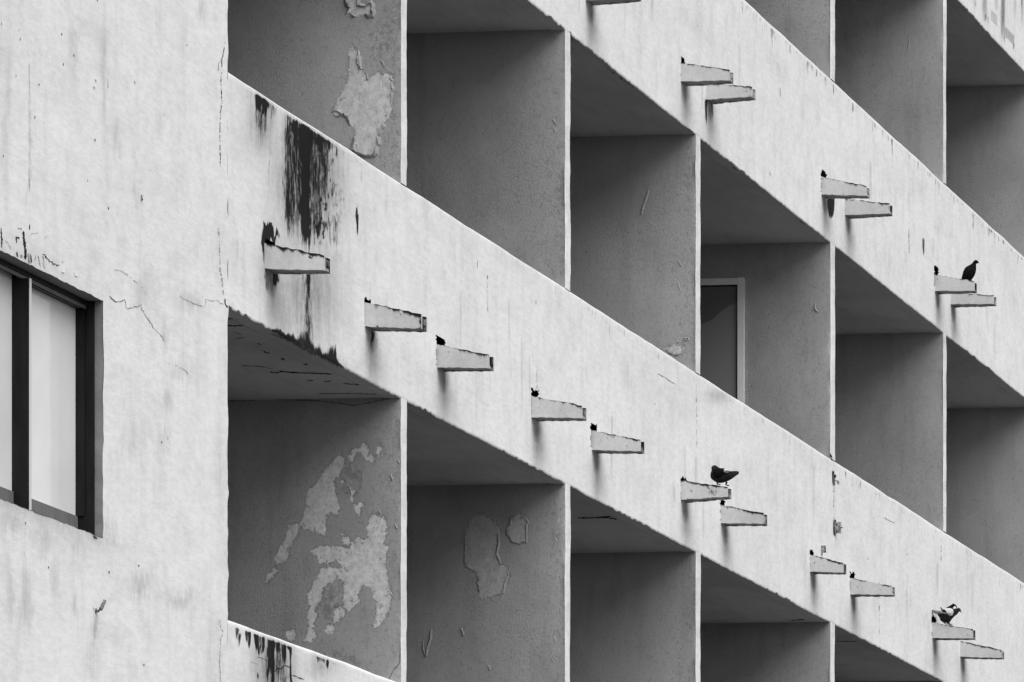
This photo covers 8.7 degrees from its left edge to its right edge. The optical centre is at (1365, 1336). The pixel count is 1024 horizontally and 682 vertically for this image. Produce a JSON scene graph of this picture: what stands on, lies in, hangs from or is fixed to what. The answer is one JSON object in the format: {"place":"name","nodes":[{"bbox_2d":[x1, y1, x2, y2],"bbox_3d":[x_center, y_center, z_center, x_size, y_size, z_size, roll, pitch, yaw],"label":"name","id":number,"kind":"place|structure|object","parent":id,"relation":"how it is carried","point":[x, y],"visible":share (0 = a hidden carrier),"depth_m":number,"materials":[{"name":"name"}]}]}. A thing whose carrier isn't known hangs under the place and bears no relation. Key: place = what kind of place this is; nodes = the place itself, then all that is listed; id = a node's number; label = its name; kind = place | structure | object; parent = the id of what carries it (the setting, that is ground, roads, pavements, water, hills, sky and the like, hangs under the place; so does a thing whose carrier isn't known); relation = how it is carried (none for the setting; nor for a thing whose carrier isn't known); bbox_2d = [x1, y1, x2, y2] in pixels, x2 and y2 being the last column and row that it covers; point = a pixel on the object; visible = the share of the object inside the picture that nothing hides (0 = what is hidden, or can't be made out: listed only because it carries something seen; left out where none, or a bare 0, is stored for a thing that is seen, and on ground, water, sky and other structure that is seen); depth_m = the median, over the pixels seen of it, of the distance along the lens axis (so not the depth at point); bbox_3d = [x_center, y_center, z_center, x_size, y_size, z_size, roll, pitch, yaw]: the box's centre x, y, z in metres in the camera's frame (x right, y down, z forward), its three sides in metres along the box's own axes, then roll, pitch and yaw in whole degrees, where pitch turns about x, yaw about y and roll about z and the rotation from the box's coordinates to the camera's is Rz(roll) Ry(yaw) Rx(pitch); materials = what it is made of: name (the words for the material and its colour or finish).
{"place":"outdoors","nodes":[
{"label":"outdoors","id":0,"kind":"place"},
{"bbox_2d":[0,0,1023,681],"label":"apartment building","id":1,"kind":"structure","parent":0,"point":[418,340],"depth_m":43.58,"materials":[{"name":"paint"}]},
{"bbox_2d":[0,259,94,534],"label":"window","id":2,"kind":"structure","parent":1,"relation":"in","point":[47,331],"depth_m":33.46,"materials":[{"name":"white glass"}]},
{"bbox_2d":[95,600,105,612],"bbox_3d":[-6.502,-3.747,33.803,0.078,0.075,0.032,0,0,7],"label":"steel rod","id":3,"kind":"object","parent":1,"relation":"attached to","point":[101,607],"visible":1,"depth_m":33.79,"materials":[{"name":"grey metal"}]},
{"bbox_2d":[699,277,744,403],"bbox_3d":[-5.432,-7.085,52.112,1.050,2.566,0.030,0,0,7],"label":"door","id":4,"kind":"structure","parent":1,"relation":"in","point":[722,300],"depth_m":52.07,"materials":[{"name":"white paint"}]},
{"bbox_2d":[710,465,738,485],"bbox_3d":[-4.561,-6.124,46.810,0.211,0.148,0.116,0,0,23],"label":"pigeon","id":5,"kind":"object","parent":1,"relation":"on","point":[719,475],"visible":1,"depth_m":46.80,"materials":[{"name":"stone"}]},
{"bbox_2d":[821,546,825,554],"bbox_3d":[-4.250,-6.163,51.628,0.037,0.076,0.016,0,0,7],"label":"wall bracket","id":6,"kind":"object","parent":1,"relation":"attached to","point":[823,549],"depth_m":51.63,"materials":[{"name":"metal"}]},
{"bbox_2d":[833,474,838,484],"bbox_3d":[-4.185,-6.780,52.098,0.047,0.080,0.070,0,0,7],"label":"wall bracket","id":7,"kind":"object","parent":1,"relation":"attached to","point":[834,477],"depth_m":52.07,"materials":[{"name":"metal"}]},
{"bbox_2d":[835,522,842,533],"bbox_3d":[-4.170,-6.405,52.152,0.063,0.090,0.030,0,0,7],"label":"wall bracket","id":8,"kind":"object","parent":1,"relation":"attached to","point":[838,527],"depth_m":52.14,"materials":[{"name":"grey metal"}]},
{"bbox_2d":[932,607,960,624],"bbox_3d":[-3.582,-6.144,56.151,0.275,0.142,0.116,0,0,7],"label":"pigeon","id":9,"kind":"object","parent":1,"relation":"on","point":[946,615],"visible":1,"depth_m":56.13,"materials":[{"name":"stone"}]},
{"bbox_2d":[944,604,956,624],"bbox_3d":[-3.569,-6.173,56.273,0.138,0.180,0.091,0,0,-24],"label":"pigeon","id":10,"kind":"object","parent":1,"relation":"on","point":[951,605],"visible":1,"depth_m":56.26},
{"bbox_2d":[961,260,978,279],"bbox_3d":[-3.382,-9.101,56.317,0.145,0.212,0.089,0,0,-18],"label":"pigeon","id":11,"kind":"object","parent":1,"relation":"on","point":[969,271],"visible":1,"depth_m":56.29,"materials":[{"name":"black"}]}
]}

